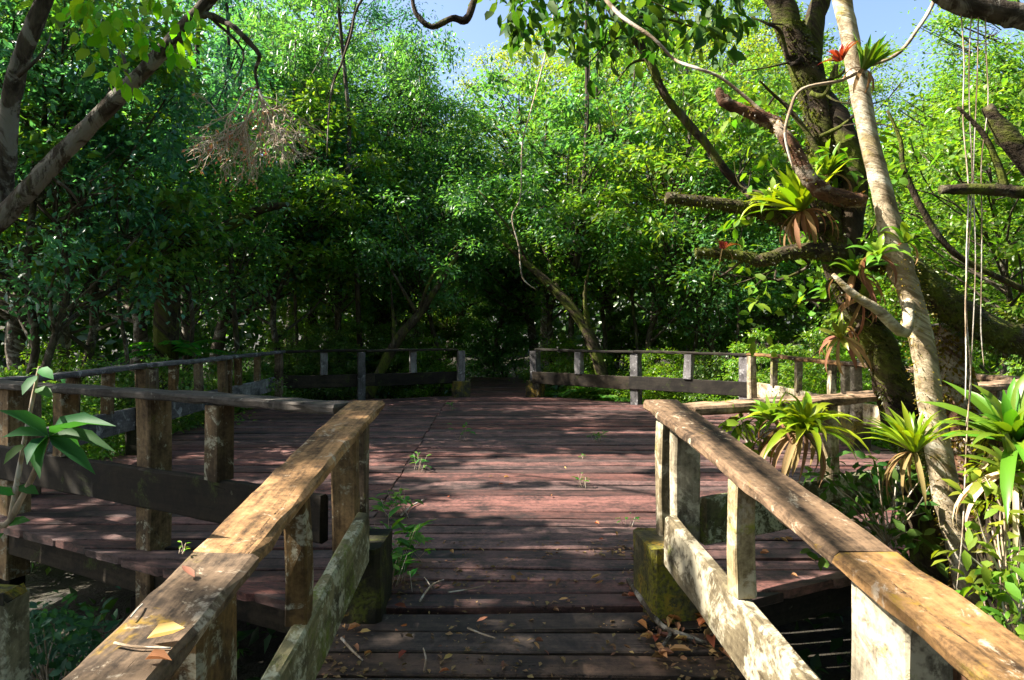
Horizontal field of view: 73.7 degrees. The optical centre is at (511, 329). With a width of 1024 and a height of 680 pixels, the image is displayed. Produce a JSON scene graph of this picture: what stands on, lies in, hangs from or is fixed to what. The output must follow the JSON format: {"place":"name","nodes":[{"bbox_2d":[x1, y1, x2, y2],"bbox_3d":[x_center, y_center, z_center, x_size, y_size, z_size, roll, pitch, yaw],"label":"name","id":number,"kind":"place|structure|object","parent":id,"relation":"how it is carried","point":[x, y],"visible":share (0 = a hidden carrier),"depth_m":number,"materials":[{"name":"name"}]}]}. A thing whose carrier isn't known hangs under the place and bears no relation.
{"place":"outdoors","nodes":[
{"label":"outdoors","id":0,"kind":"place"},
{"bbox_2d":[0,334,979,679],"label":"ground","id":1,"kind":"structure","parent":0,"point":[40,584],"depth_m":4.99,"materials":[{"name":"soil"}]},
{"bbox_2d":[0,583,29,679],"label":"wooden post","id":2,"kind":"object","parent":1,"relation":"on","point":[14,636],"visible":1,"depth_m":1.99,"materials":[{"name":"brown wood"}]},
{"bbox_2d":[0,366,114,536],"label":"young plant","id":3,"kind":"object","parent":1,"relation":"on","point":[65,433],"visible":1,"depth_m":1.88,"materials":[{"name":"green plant"}]},
{"bbox_2d":[0,0,149,374],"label":"slim tree","id":4,"kind":"object","parent":1,"relation":"on","point":[35,351],"visible":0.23,"depth_m":8.40,"materials":[{"name":"green plant"}]},
{"bbox_2d":[29,586,121,679],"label":"leafy plant","id":5,"kind":"object","parent":1,"relation":"on","point":[49,662],"visible":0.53,"depth_m":3.06,"materials":[{"name":"green plant"}]},
{"bbox_2d":[0,0,245,382],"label":"understory tree","id":6,"kind":"object","parent":1,"relation":"on","point":[60,324],"visible":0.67,"depth_m":8.29,"materials":[{"name":"green plant"}]},
{"bbox_2d":[36,52,209,453],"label":"slim tree","id":7,"kind":"object","parent":1,"relation":"on","point":[119,308],"visible":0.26,"depth_m":8.97,"materials":[{"name":"green plant"}]},
{"bbox_2d":[46,356,204,456],"bbox_3d":[-4.973,1.322,8.276,1.989,1.994,2.279,0,0,3],"label":"shrub","id":8,"kind":"object","parent":1,"relation":"on","point":[127,378],"visible":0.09,"depth_m":8.42,"materials":[{"name":"green plant"}]},
{"bbox_2d":[0,0,261,234],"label":"spreading tree","id":9,"kind":"object","parent":1,"relation":"on","point":[17,200],"visible":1,"depth_m":3.96,"materials":[{"name":"green plant"}]},
{"bbox_2d":[182,86,324,189],"bbox_3d":[-1.509,-1.117,4.107,0.827,0.634,0.680,0,0,0],"label":"dead twig cluster","id":10,"kind":"object","parent":9,"relation":"hanging from","point":[244,124],"visible":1,"depth_m":4.01,"materials":[{"name":"brown plant"}]},
{"bbox_2d":[0,0,261,382],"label":"understory tree","id":11,"kind":"object","parent":1,"relation":"on","point":[181,199],"visible":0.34,"depth_m":8.94,"materials":[{"name":"green plant"}]},
{"bbox_2d":[0,0,287,370],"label":"broadleaf tree","id":12,"kind":"object","parent":1,"relation":"on","point":[14,347],"visible":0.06,"depth_m":10.66,"materials":[{"name":"green plant"}]},
{"bbox_2d":[113,338,229,363],"bbox_3d":[-5.568,0.329,11.097,1.742,0.420,1.683,0,0,4],"label":"fallen log","id":13,"kind":"object","parent":1,"relation":"on","point":[187,347],"visible":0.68,"depth_m":10.83,"materials":[{"name":"wood"}]},
{"bbox_2d":[6,51,342,373],"bbox_3d":[-7.596,-1.609,13.909,8.760,7.798,7.955,0,0,22],"label":"broadleaf tree","id":14,"kind":"object","parent":1,"relation":"on","point":[140,334],"visible":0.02,"depth_m":13.60,"materials":[{"name":"green plant"}]},
{"bbox_2d":[43,91,314,420],"bbox_3d":[-5.895,-0.976,11.872,4.579,6.766,4.551,0,0,-23],"label":"understory tree","id":15,"kind":"object","parent":1,"relation":"on","point":[185,321],"visible":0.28,"depth_m":11.77,"materials":[{"name":"green plant"}]},
{"bbox_2d":[101,0,256,386],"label":"slim tree","id":16,"kind":"object","parent":1,"relation":"on","point":[231,82],"visible":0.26,"depth_m":11.45,"materials":[{"name":"green plant"}]},
{"bbox_2d":[162,0,289,353],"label":"slim tree","id":17,"kind":"object","parent":1,"relation":"on","point":[225,4],"visible":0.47,"depth_m":12.38,"materials":[{"name":"green plant"}]},
{"bbox_2d":[128,90,351,389],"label":"leaning tree","id":18,"kind":"object","parent":1,"relation":"on","point":[163,331],"visible":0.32,"depth_m":10.85,"materials":[{"name":"green plant"}]},
{"bbox_2d":[94,15,395,388],"bbox_3d":[-6.788,-2.671,15.977,7.589,9.201,6.841,0,0,-31],"label":"broadleaf tree","id":19,"kind":"object","parent":1,"relation":"on","point":[221,327],"visible":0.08,"depth_m":15.03,"materials":[{"name":"green plant"}]},
{"bbox_2d":[230,0,347,360],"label":"slim tree","id":20,"kind":"object","parent":1,"relation":"on","point":[289,58],"visible":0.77,"depth_m":14.99,"materials":[{"name":"green plant"}]},
{"bbox_2d":[261,327,331,398],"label":"shrub","id":21,"kind":"object","parent":1,"relation":"on","point":[287,369],"visible":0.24,"depth_m":13.88,"materials":[{"name":"green plant"}]},
{"bbox_2d":[187,73,414,374],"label":"understory tree","id":22,"kind":"object","parent":1,"relation":"on","point":[310,251],"visible":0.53,"depth_m":14.14,"materials":[{"name":"green plant"}]},
{"bbox_2d":[252,286,350,392],"bbox_3d":[-5.266,0.321,17.270,2.598,3.302,2.774,0,0,-9],"label":"shrub","id":23,"kind":"object","parent":1,"relation":"on","point":[282,311],"visible":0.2,"depth_m":16.84,"materials":[{"name":"green plant"}]},
{"bbox_2d":[260,0,382,346],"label":"slim tree","id":24,"kind":"object","parent":1,"relation":"on","point":[357,284],"visible":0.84,"depth_m":14.82,"materials":[{"name":"green plant"}]},
{"bbox_2d":[190,0,465,371],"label":"broadleaf tree","id":25,"kind":"object","parent":1,"relation":"on","point":[370,91],"visible":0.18,"depth_m":16.95,"materials":[{"name":"green plant"}]},
{"bbox_2d":[286,319,375,399],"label":"shrub","id":26,"kind":"object","parent":1,"relation":"on","point":[333,367],"visible":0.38,"depth_m":14.23,"materials":[{"name":"green plant"}]},
{"bbox_2d":[210,0,454,366],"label":"broadleaf tree","id":27,"kind":"object","parent":1,"relation":"on","point":[380,20],"visible":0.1,"depth_m":21.23,"materials":[{"name":"green plant"}]},
{"bbox_2d":[234,127,439,399],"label":"understory tree","id":28,"kind":"object","parent":1,"relation":"on","point":[339,302],"visible":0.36,"depth_m":15.28,"materials":[{"name":"green plant"}]},
{"bbox_2d":[285,44,393,358],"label":"slim tree","id":29,"kind":"object","parent":1,"relation":"on","point":[311,69],"visible":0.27,"depth_m":16.33,"materials":[{"name":"green plant"}]},
{"bbox_2d":[319,308,400,399],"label":"shrub","id":30,"kind":"object","parent":1,"relation":"on","point":[350,328],"visible":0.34,"depth_m":15.13,"materials":[{"name":"green plant"}]},
{"bbox_2d":[278,25,498,370],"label":"broadleaf tree","id":31,"kind":"object","parent":1,"relation":"on","point":[410,145],"visible":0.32,"depth_m":16.97,"materials":[{"name":"green plant"}]},
{"bbox_2d":[367,307,445,398],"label":"shrub","id":32,"kind":"object","parent":1,"relation":"on","point":[398,359],"visible":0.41,"depth_m":14.98,"materials":[{"name":"green plant"}]},
{"bbox_2d":[320,96,504,344],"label":"understory tree","id":33,"kind":"object","parent":1,"relation":"on","point":[382,145],"visible":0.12,"depth_m":17.28,"materials":[{"name":"green plant"}]},
{"bbox_2d":[371,17,472,343],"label":"slim tree","id":34,"kind":"object","parent":1,"relation":"on","point":[414,57],"visible":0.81,"depth_m":16.07,"materials":[{"name":"green plant"}]},
{"bbox_2d":[384,331,465,397],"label":"shrub","id":35,"kind":"object","parent":1,"relation":"on","point":[419,392],"visible":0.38,"depth_m":14.94,"materials":[{"name":"green plant"}]},
{"bbox_2d":[331,178,529,398],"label":"leaning tree","id":36,"kind":"object","parent":1,"relation":"on","point":[402,332],"visible":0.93,"depth_m":13.92,"materials":[{"name":"green plant"}]},
{"bbox_2d":[387,284,478,387],"bbox_3d":[-2.232,0.321,18.125,2.598,3.302,2.774,0,0,24],"label":"shrub","id":37,"kind":"object","parent":1,"relation":"on","point":[449,335],"visible":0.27,"depth_m":18.05,"materials":[{"name":"green plant"}]},
{"bbox_2d":[343,127,524,395],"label":"understory tree","id":38,"kind":"object","parent":1,"relation":"on","point":[469,276],"visible":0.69,"depth_m":15.54,"materials":[{"name":"green plant"}]},
{"bbox_2d":[0,396,913,651],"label":"deck","id":39,"kind":"structure","parent":1,"relation":"on","point":[531,448],"depth_m":4.82,"materials":[{"name":"brown wood"}]},
{"bbox_2d":[0,350,285,497],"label":"railing","id":40,"kind":"object","parent":39,"relation":"attached to","point":[146,376],"visible":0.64,"depth_m":7.25,"materials":[{"name":"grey wood"}]},
{"bbox_2d":[0,380,349,607],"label":"railing","id":41,"kind":"object","parent":39,"relation":"attached to","point":[154,489],"visible":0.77,"depth_m":4.02,"materials":[{"name":"brown wood"}]},
{"bbox_2d":[283,348,470,400],"bbox_3d":[-2.447,1.053,12.626,3.452,1.401,0.240,0,0,-20],"label":"railing","id":42,"kind":"object","parent":39,"relation":"attached to","point":[361,379],"visible":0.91,"depth_m":12.61,"materials":[{"name":"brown wood"}]},
{"bbox_2d":[526,348,746,404],"bbox_3d":[2.024,1.053,12.012,4.311,1.402,0.252,0,0,38],"label":"railing","id":43,"kind":"object","parent":39,"relation":"attached to","point":[635,382],"visible":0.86,"depth_m":11.85,"materials":[{"name":"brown wood"}]},
{"bbox_2d":[682,379,1018,544],"bbox_3d":[2.389,1.052,4.149,3.564,1.404,0.197,0,0,-28],"label":"railing","id":44,"kind":"object","parent":39,"relation":"attached to","point":[713,519],"visible":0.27,"depth_m":3.66,"materials":[{"name":"brown wood"}]},
{"bbox_2d":[741,391,872,486],"bbox_3d":[1.374,0.538,3.271,0.559,0.491,0.662,0,0,15],"label":"bromeliad","id":45,"kind":"object","parent":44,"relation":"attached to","point":[805,416],"visible":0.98,"depth_m":3.19,"materials":[{"name":"green plant"}]},
{"bbox_2d":[746,353,1020,448],"bbox_3d":[3.837,1.052,7.824,0.232,1.404,5.664,0,0,-2],"label":"railing","id":46,"kind":"object","parent":39,"relation":"attached to","point":[851,379],"visible":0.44,"depth_m":7.73,"materials":[{"name":"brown wood"}]},
{"bbox_2d":[29,358,886,679],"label":"ground cover","id":47,"kind":"object","parent":1,"relation":"on","point":[815,660],"visible":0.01,"depth_m":4.35,"materials":[{"name":"green plant"}]},
{"bbox_2d":[439,261,561,382],"bbox_3d":[-0.401,-0.024,19.627,3.468,4.128,3.248,0,0,-15],"label":"shrub","id":48,"kind":"object","parent":1,"relation":"on","point":[495,358],"visible":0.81,"depth_m":19.32,"materials":[{"name":"green plant"}]},
{"bbox_2d":[0,132,1019,364],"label":"wood","id":49,"kind":"object","parent":1,"relation":"on","point":[114,342],"visible":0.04,"depth_m":37.25,"materials":[{"name":"green plant"}]},
{"bbox_2d":[315,612,745,679],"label":"boardwalk","id":50,"kind":"structure","parent":1,"relation":"on","point":[571,637],"depth_m":2.89,"materials":[{"name":"brown wood"}]},
{"bbox_2d":[62,400,392,679],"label":"railing","id":51,"kind":"object","parent":50,"relation":"on","point":[236,547],"visible":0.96,"depth_m":2.15,"materials":[{"name":"brown wood"}]},
{"bbox_2d":[321,539,742,679],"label":"leaf crumbs","id":52,"kind":"object","parent":50,"relation":"on","point":[343,670],"visible":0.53,"depth_m":2.92,"materials":[{"name":"brown plant"}]},
{"bbox_2d":[633,399,1023,679],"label":"railing","id":53,"kind":"object","parent":50,"relation":"on","point":[910,621],"visible":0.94,"depth_m":2.16,"materials":[{"name":"brown wood"}]},
{"bbox_2d":[425,160,642,398],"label":"leaning tree","id":54,"kind":"object","parent":1,"relation":"on","point":[582,321],"visible":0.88,"depth_m":14.16,"materials":[{"name":"green plant"}]},
{"bbox_2d":[432,21,647,365],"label":"broadleaf tree","id":55,"kind":"object","parent":1,"relation":"on","point":[543,328],"visible":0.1,"depth_m":26.15,"materials":[{"name":"green plant"}]},
{"bbox_2d":[420,51,663,379],"bbox_3d":[0.522,-2.907,19.060,6.982,9.698,6.294,0,0,-7],"label":"broadleaf tree","id":56,"kind":"object","parent":1,"relation":"on","point":[492,76],"visible":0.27,"depth_m":18.54,"materials":[{"name":"green plant"}]},
{"bbox_2d":[510,60,582,389],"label":"slim tree","id":57,"kind":"object","parent":1,"relation":"on","point":[544,88],"visible":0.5,"depth_m":16.55,"materials":[{"name":"green plant"}]},
{"bbox_2d":[512,331,594,396],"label":"shrub","id":58,"kind":"object","parent":1,"relation":"on","point":[567,344],"visible":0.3,"depth_m":15.17,"materials":[{"name":"green plant"}]},
{"bbox_2d":[481,136,670,398],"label":"understory tree","id":59,"kind":"object","parent":1,"relation":"on","point":[563,210],"visible":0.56,"depth_m":14.88,"materials":[{"name":"green plant"}]},
{"bbox_2d":[474,61,689,390],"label":"understory tree","id":60,"kind":"object","parent":1,"relation":"on","point":[608,133],"visible":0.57,"depth_m":15.30,"materials":[{"name":"green plant"}]},
{"bbox_2d":[558,0,633,367],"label":"slim tree","id":61,"kind":"object","parent":1,"relation":"on","point":[603,318],"visible":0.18,"depth_m":16.74,"materials":[{"name":"green plant"}]},
{"bbox_2d":[488,22,736,370],"bbox_3d":[3.378,-3.734,20.670,6.841,11.439,7.589,0,0,24],"label":"broadleaf tree","id":62,"kind":"object","parent":1,"relation":"on","point":[614,290],"visible":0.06,"depth_m":19.95,"materials":[{"name":"green plant"}]},
{"bbox_2d":[576,304,678,389],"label":"shrub","id":63,"kind":"object","parent":1,"relation":"on","point":[617,342],"visible":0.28,"depth_m":17.23,"materials":[{"name":"green plant"}]},
{"bbox_2d":[578,9,699,349],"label":"slim tree","id":64,"kind":"object","parent":1,"relation":"on","point":[671,63],"visible":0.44,"depth_m":15.28,"materials":[{"name":"green plant"}]},
{"bbox_2d":[610,303,730,392],"bbox_3d":[4.016,0.662,16.607,2.652,2.659,3.039,0,0,-34],"label":"shrub","id":65,"kind":"object","parent":1,"relation":"on","point":[682,340],"visible":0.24,"depth_m":16.61,"materials":[{"name":"green plant"}]},
{"bbox_2d":[542,17,803,363],"bbox_3d":[5.050,-3.555,19.752,7.955,11.048,8.760,0,0,-15],"label":"broadleaf tree","id":66,"kind":"object","parent":1,"relation":"on","point":[711,45],"visible":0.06,"depth_m":18.59,"materials":[{"name":"green plant"}]},
{"bbox_2d":[625,347,732,402],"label":"shrub","id":67,"kind":"object","parent":1,"relation":"on","point":[676,358],"visible":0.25,"depth_m":13.11,"materials":[{"name":"green plant"}]},
{"bbox_2d":[560,70,805,396],"bbox_3d":[3.521,-1.413,14.440,4.669,7.658,5.482,0,0,-35],"label":"understory tree","id":68,"kind":"object","parent":1,"relation":"on","point":[656,118],"visible":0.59,"depth_m":13.91,"materials":[{"name":"green plant"}]},
{"bbox_2d":[653,60,730,364],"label":"slim tree","id":69,"kind":"object","parent":1,"relation":"on","point":[695,344],"visible":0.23,"depth_m":14.48,"materials":[{"name":"green plant"}]},
{"bbox_2d":[660,347,738,402],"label":"shrub","id":70,"kind":"object","parent":1,"relation":"on","point":[701,369],"visible":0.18,"depth_m":12.49,"materials":[{"name":"green plant"}]},
{"bbox_2d":[604,158,800,399],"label":"understory tree","id":71,"kind":"object","parent":1,"relation":"on","point":[704,235],"visible":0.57,"depth_m":13.80,"materials":[{"name":"green plant"}]},
{"bbox_2d":[684,43,793,380],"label":"slim tree","id":72,"kind":"object","parent":1,"relation":"on","point":[739,127],"visible":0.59,"depth_m":13.33,"materials":[{"name":"green plant"}]},
{"bbox_2d":[691,303,814,398],"bbox_3d":[5.536,0.662,15.251,3.039,2.659,2.652,0,0,2],"label":"shrub","id":73,"kind":"object","parent":1,"relation":"on","point":[725,338],"visible":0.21,"depth_m":14.97,"materials":[{"name":"green plant"}]},
{"bbox_2d":[703,324,811,401],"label":"shrub","id":74,"kind":"object","parent":1,"relation":"on","point":[741,347],"visible":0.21,"depth_m":11.82,"materials":[{"name":"green plant"}]},
{"bbox_2d":[660,0,867,365],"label":"broadleaf tree","id":75,"kind":"object","parent":1,"relation":"on","point":[757,5],"visible":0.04,"depth_m":23.99,"materials":[{"name":"green plant"}]},
{"bbox_2d":[654,52,887,375],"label":"broadleaf tree","id":76,"kind":"object","parent":1,"relation":"on","point":[778,111],"visible":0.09,"depth_m":16.90,"materials":[{"name":"green plant"}]},
{"bbox_2d":[683,131,897,343],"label":"understory tree","id":77,"kind":"object","parent":1,"relation":"on","point":[789,308],"visible":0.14,"depth_m":14.52,"materials":[{"name":"green plant"}]},
{"bbox_2d":[604,0,981,609],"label":"pale tree","id":78,"kind":"object","parent":1,"relation":"on","point":[914,326],"visible":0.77,"depth_m":3.36,"materials":[{"name":"beige plant"}]},
{"bbox_2d":[843,31,909,95],"bbox_3d":[1.717,-1.286,3.242,0.236,0.343,0.229,0,0,0],"label":"bromeliad","id":79,"kind":"object","parent":78,"relation":"attached to","point":[874,54],"visible":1,"depth_m":3.23,"materials":[{"name":"green plant"}]},
{"bbox_2d":[857,401,976,508],"bbox_3d":[1.872,0.593,3.191,0.517,0.507,0.495,0,0,0],"label":"bromeliad","id":80,"kind":"object","parent":78,"relation":"attached to","point":[907,433],"visible":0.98,"depth_m":3.19,"materials":[{"name":"green plant"}]},
{"bbox_2d":[931,0,1023,30],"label":"overhead bough","id":81,"kind":"object","parent":78,"relation":"attached to","point":[1005,14],"visible":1,"depth_m":2.97,"materials":[{"name":"grey plant"}]},
{"bbox_2d":[980,19,988,365],"bbox_3d":[2.076,-0.664,3.000,0.039,1.650,0.007,0,0,0],"label":"aerial root","id":82,"kind":"object","parent":81,"relation":"hanging from","point":[981,194],"visible":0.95,"depth_m":3.00,"materials":[{"name":"brown plant"}]},
{"bbox_2d":[758,323,850,423],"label":"shrub","id":83,"kind":"object","parent":1,"relation":"on","point":[789,349],"visible":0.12,"depth_m":10.79,"materials":[{"name":"green plant"}]},
{"bbox_2d":[768,337,895,442],"bbox_3d":[4.652,1.160,9.860,1.772,2.252,1.892,0,0,43],"label":"shrub","id":84,"kind":"object","parent":1,"relation":"on","point":[807,373],"visible":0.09,"depth_m":9.72,"materials":[{"name":"green plant"}]},
{"bbox_2d":[664,0,1023,586],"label":"mossy tree","id":85,"kind":"object","parent":1,"relation":"on","point":[827,124],"visible":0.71,"depth_m":3.77,"materials":[{"name":"green plant"}]},
{"bbox_2d":[468,0,820,259],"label":"leafy bough","id":86,"kind":"object","parent":85,"relation":"attached to","point":[514,30],"visible":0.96,"depth_m":5.46,"materials":[{"name":"green plant"}]},
{"bbox_2d":[735,157,848,248],"bbox_3d":[1.441,-0.650,3.539,0.488,0.564,0.515,0,0,-35],"label":"bromeliad","id":87,"kind":"object","parent":85,"relation":"attached to","point":[797,197],"visible":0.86,"depth_m":3.50,"materials":[{"name":"green plant"}]},
{"bbox_2d":[819,313,871,374],"bbox_3d":[1.733,0.077,3.574,0.252,0.344,0.256,0,0,0],"label":"bromeliad","id":88,"kind":"object","parent":85,"relation":"attached to","point":[849,344],"visible":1,"depth_m":3.54,"materials":[{"name":"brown plant"}]},
{"bbox_2d":[810,238,898,318],"bbox_3d":[1.746,-0.259,3.487,0.383,0.440,0.399,0,0,0],"label":"bromeliad","id":89,"kind":"object","parent":85,"relation":"attached to","point":[850,267],"visible":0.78,"depth_m":3.46,"materials":[{"name":"green plant"}]},
{"bbox_2d":[742,31,978,360],"bbox_3d":[10.564,-3.616,22.186,10.142,11.178,9.211,0,0,-45],"label":"broadleaf tree","id":90,"kind":"object","parent":1,"relation":"on","point":[878,87],"visible":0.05,"depth_m":20.12,"materials":[{"name":"green plant"}]},
{"bbox_2d":[800,450,947,577],"bbox_3d":[1.925,0.968,3.644,0.901,0.676,0.664,0,0,0],"label":"leafy plant","id":91,"kind":"object","parent":1,"relation":"on","point":[888,535],"visible":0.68,"depth_m":3.56,"materials":[{"name":"green plant"}]},
{"bbox_2d":[811,168,1023,357],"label":"understory tree","id":92,"kind":"object","parent":1,"relation":"on","point":[958,274],"visible":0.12,"depth_m":11.09,"materials":[{"name":"green plant"}]},
{"bbox_2d":[851,53,1023,317],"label":"broadleaf tree","id":93,"kind":"object","parent":1,"relation":"on","point":[912,95],"visible":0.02,"depth_m":18.43,"materials":[{"name":"green plant"}]},
{"bbox_2d":[864,64,1023,374],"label":"understory tree","id":94,"kind":"object","parent":1,"relation":"on","point":[953,229],"visible":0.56,"depth_m":9.10,"materials":[{"name":"green plant"}]},
{"bbox_2d":[865,30,1023,364],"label":"broadleaf tree","id":95,"kind":"object","parent":1,"relation":"on","point":[999,59],"visible":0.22,"depth_m":12.45,"materials":[{"name":"green plant"}]},
{"bbox_2d":[874,0,1023,208],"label":"broadleaf tree","id":96,"kind":"object","parent":1,"relation":"on","point":[940,22],"visible":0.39,"depth_m":13.99,"materials":[{"name":"green plant"}]},
{"bbox_2d":[931,323,1023,679],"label":"rotten tree","id":97,"kind":"object","parent":1,"relation":"on","point":[952,350],"visible":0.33,"depth_m":3.61,"materials":[{"name":"brown plant"}]},
{"bbox_2d":[918,374,1023,523],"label":"bromeliad","id":98,"kind":"object","parent":97,"relation":"attached to","point":[1007,411],"visible":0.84,"depth_m":2.99,"materials":[{"name":"green plant"}]},
{"bbox_2d":[931,453,1023,608],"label":"leafy plant","id":99,"kind":"object","parent":97,"relation":"attached to","point":[971,538],"visible":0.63,"depth_m":2.85,"materials":[{"name":"green plant"}]},
{"bbox_2d":[952,421,1023,565],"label":"bromeliad","id":100,"kind":"object","parent":97,"relation":"attached to","point":[1008,444],"visible":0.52,"depth_m":2.90,"materials":[{"name":"green plant"}]},
{"bbox_2d":[955,540,1023,639],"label":"leafy plant","id":101,"kind":"object","parent":97,"relation":"attached to","point":[1013,585],"visible":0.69,"depth_m":2.70,"materials":[{"name":"green plant"}]},
{"bbox_2d":[470,377,525,396],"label":"path","id":102,"kind":"structure","parent":0,"point":[497,386],"depth_m":15.77,"materials":[{"name":"brown wood"}]},
{"bbox_2d":[0,0,1023,334],"label":"sky","id":103,"kind":"structure","parent":0,"point":[884,17],"materials":[{"name":"blue"}]},
{"bbox_2d":[981,103,1023,176],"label":"dead branch","id":104,"kind":"object","parent":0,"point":[1008,138],"visible":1,"depth_m":2.97,"materials":[{"name":"brown wood"}]},
{"bbox_2d":[938,106,1023,198],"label":"dead branch","id":105,"kind":"object","parent":104,"relation":"attached to","point":[1003,187],"visible":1,"depth_m":2.99,"materials":[{"name":"brown wood"}]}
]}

